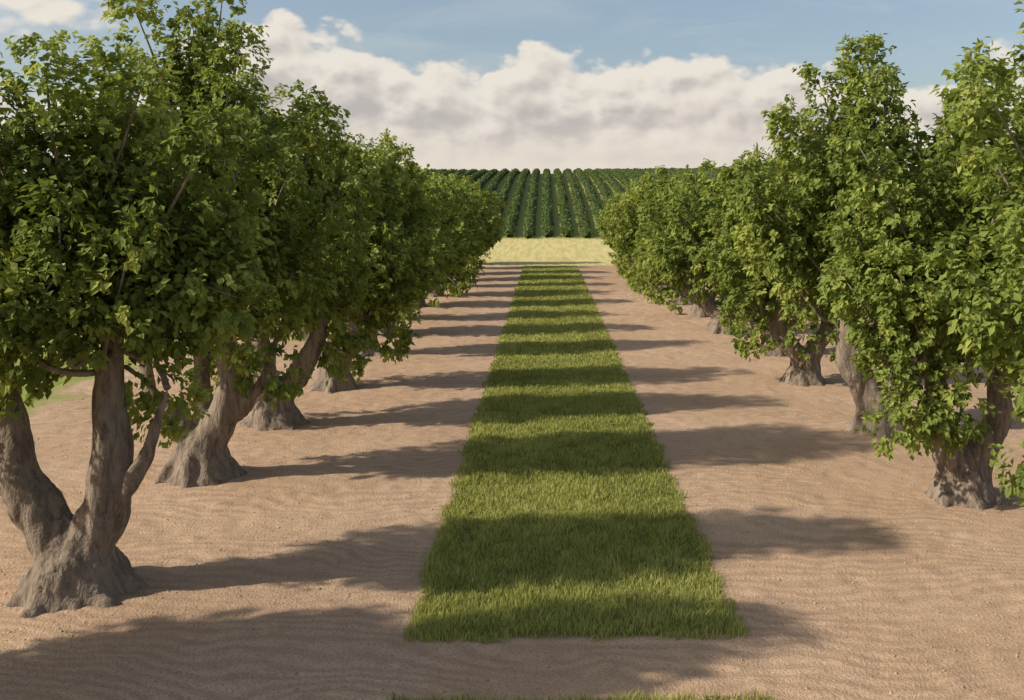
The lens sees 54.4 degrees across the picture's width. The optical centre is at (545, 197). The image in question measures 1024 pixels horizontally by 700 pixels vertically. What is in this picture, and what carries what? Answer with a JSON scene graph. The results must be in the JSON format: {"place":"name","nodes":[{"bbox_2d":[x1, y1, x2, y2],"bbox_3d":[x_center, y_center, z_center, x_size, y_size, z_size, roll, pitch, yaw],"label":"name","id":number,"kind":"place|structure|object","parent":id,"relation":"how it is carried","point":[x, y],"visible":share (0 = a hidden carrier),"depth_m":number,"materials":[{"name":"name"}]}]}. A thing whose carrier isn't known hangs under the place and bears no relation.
{"place":"outdoors","nodes":[
{"label":"outdoors","id":0,"kind":"place"},
{"bbox_2d":[0,173,1023,699],"bbox_3d":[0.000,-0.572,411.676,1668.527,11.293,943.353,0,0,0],"label":"ground","id":1,"kind":"structure","parent":0,"point":[662,365],"depth_m":14.13,"materials":[{"name":"soil"}]},
{"bbox_2d":[0,240,11,285],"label":"orchard tree","id":2,"kind":"object","parent":1,"relation":"on","point":[6,255],"visible":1,"depth_m":9.97,"materials":[{"name":"green plant"}]},
{"bbox_2d":[0,29,291,617],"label":"orchard tree","id":3,"kind":"object","parent":1,"relation":"on","point":[127,260],"visible":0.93,"depth_m":12.29,"materials":[{"name":"green plant"}]},
{"bbox_2d":[67,0,366,487],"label":"orchard tree","id":4,"kind":"object","parent":1,"relation":"on","point":[200,456],"visible":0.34,"depth_m":17.50,"materials":[{"name":"green plant"}]},
{"bbox_2d":[186,79,386,430],"bbox_3d":[-6.216,1.411,21.988,5.325,8.034,3.279,0,0,-4],"label":"orchard tree","id":5,"kind":"object","parent":1,"relation":"on","point":[285,415],"visible":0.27,"depth_m":21.85,"materials":[{"name":"green plant"}]},
{"bbox_2d":[288,124,456,393],"bbox_3d":[-5.327,1.673,26.250,6.016,7.513,3.173,0,0,0],"label":"orchard tree","id":6,"kind":"object","parent":1,"relation":"on","point":[372,320],"visible":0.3,"depth_m":25.96,"materials":[{"name":"green plant"}]},
{"bbox_2d":[327,132,447,356],"bbox_3d":[-5.550,1.631,31.583,4.952,7.472,3.049,0,0,4],"label":"orchard tree","id":7,"kind":"object","parent":1,"relation":"on","point":[408,224],"visible":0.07,"depth_m":31.52,"materials":[{"name":"green plant"}]},
{"bbox_2d":[328,152,463,336],"bbox_3d":[-6.139,1.809,36.195,6.236,7.175,3.083,0,0,2],"label":"orchard tree","id":8,"kind":"object","parent":1,"relation":"on","point":[428,188],"visible":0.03,"depth_m":35.98,"materials":[{"name":"green plant"}]},
{"bbox_2d":[396,192,463,317],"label":"orchard tree","id":9,"kind":"object","parent":1,"relation":"on","point":[449,261],"visible":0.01,"depth_m":41.22,"materials":[{"name":"green plant"}]},
{"bbox_2d":[400,159,480,307],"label":"orchard tree","id":10,"kind":"object","parent":1,"relation":"on","point":[461,261],"visible":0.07,"depth_m":45.49,"materials":[{"name":"green plant"}]},
{"bbox_2d":[425,175,484,297],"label":"orchard tree","id":11,"kind":"object","parent":1,"relation":"on","point":[462,285],"visible":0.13,"depth_m":50.20,"materials":[{"name":"green plant"}]},
{"bbox_2d":[426,171,492,287],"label":"orchard tree","id":12,"kind":"object","parent":1,"relation":"on","point":[479,223],"visible":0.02,"depth_m":55.22,"materials":[{"name":"green plant"}]},
{"bbox_2d":[437,173,489,281],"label":"orchard tree","id":13,"kind":"object","parent":1,"relation":"on","point":[475,270],"visible":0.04,"depth_m":59.97,"materials":[{"name":"green plant"}]},
{"bbox_2d":[445,173,503,270],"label":"orchard tree","id":14,"kind":"object","parent":1,"relation":"on","point":[490,228],"visible":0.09,"depth_m":64.71,"materials":[{"name":"green plant"}]},
{"bbox_2d":[454,182,498,238],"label":"orchard tree","id":15,"kind":"object","parent":1,"relation":"on","point":[478,193],"visible":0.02,"depth_m":69.61,"materials":[{"name":"green plant"}]},
{"bbox_2d":[455,175,509,264],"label":"orchard tree","id":16,"kind":"object","parent":1,"relation":"on","point":[498,232],"visible":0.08,"depth_m":74.20,"materials":[{"name":"green plant"}]},
{"bbox_2d":[384,265,776,699],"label":"grass strip","id":17,"kind":"object","parent":1,"relation":"on","point":[581,305],"depth_m":15.79,"materials":[{"name":"green plant"}]},
{"bbox_2d":[595,178,640,266],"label":"orchard tree","id":18,"kind":"object","parent":1,"relation":"on","point":[603,216],"visible":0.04,"depth_m":71.03,"materials":[{"name":"green plant"}]},
{"bbox_2d":[595,183,644,265],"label":"orchard tree","id":19,"kind":"object","parent":1,"relation":"on","point":[604,230],"visible":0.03,"depth_m":66.47,"materials":[{"name":"green plant"}]},
{"bbox_2d":[599,176,649,277],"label":"orchard tree","id":20,"kind":"object","parent":1,"relation":"on","point":[608,218],"visible":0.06,"depth_m":61.45,"materials":[{"name":"green plant"}]},
{"bbox_2d":[612,178,661,282],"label":"orchard tree","id":21,"kind":"object","parent":1,"relation":"on","point":[621,266],"visible":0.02,"depth_m":56.31,"materials":[{"name":"green plant"}]},
{"bbox_2d":[604,165,698,293],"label":"orchard tree","id":22,"kind":"object","parent":1,"relation":"on","point":[628,238],"visible":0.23,"depth_m":51.57,"materials":[{"name":"green plant"}]},
{"bbox_2d":[407,167,897,237],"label":"vineyard rows","id":23,"kind":"object","parent":1,"relation":"on","point":[623,175],"visible":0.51,"depth_m":161.64,"materials":[{"name":"green plant"}]},
{"bbox_2d":[628,177,703,304],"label":"orchard tree","id":24,"kind":"object","parent":1,"relation":"on","point":[651,293],"visible":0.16,"depth_m":46.48,"materials":[{"name":"green plant"}]},
{"bbox_2d":[635,158,732,317],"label":"orchard tree","id":25,"kind":"object","parent":1,"relation":"on","point":[697,310],"visible":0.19,"depth_m":41.40,"materials":[{"name":"green plant"}]},
{"bbox_2d":[647,168,766,334],"bbox_3d":[6.455,2.094,36.814,5.483,6.577,3.230,0,0,-1],"label":"orchard tree","id":26,"kind":"object","parent":1,"relation":"on","point":[681,255],"visible":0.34,"depth_m":36.49,"materials":[{"name":"green plant"}]},
{"bbox_2d":[706,153,820,356],"bbox_3d":[7.383,1.930,31.619,4.526,6.829,2.787,0,0,-5],"label":"orchard tree","id":27,"kind":"object","parent":1,"relation":"on","point":[723,234],"visible":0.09,"depth_m":31.34,"materials":[{"name":"green plant"}]},
{"bbox_2d":[691,142,860,386],"bbox_3d":[6.788,1.844,26.953,5.715,7.137,3.014,0,0,0],"label":"orchard tree","id":28,"kind":"object","parent":1,"relation":"on","point":[804,369],"visible":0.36,"depth_m":26.73,"materials":[{"name":"green plant"}]},
{"bbox_2d":[714,31,1005,438],"bbox_3d":[6.890,0.943,21.192,6.337,9.003,3.625,0,0,-3],"label":"orchard tree","id":29,"kind":"object","parent":1,"relation":"on","point":[798,243],"visible":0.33,"depth_m":20.90,"materials":[{"name":"green plant"}]},
{"bbox_2d":[813,54,1023,509],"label":"orchard tree","id":30,"kind":"object","parent":1,"relation":"on","point":[887,283],"visible":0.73,"depth_m":16.14,"materials":[{"name":"green plant"}]},
{"bbox_2d":[915,0,1023,505],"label":"orchard tree","id":31,"kind":"object","parent":1,"relation":"on","point":[990,320],"visible":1,"depth_m":11.55,"materials":[{"name":"green plant"}]},
{"bbox_2d":[0,0,1023,173],"label":"sky","id":32,"kind":"structure","parent":0,"point":[499,85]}
]}

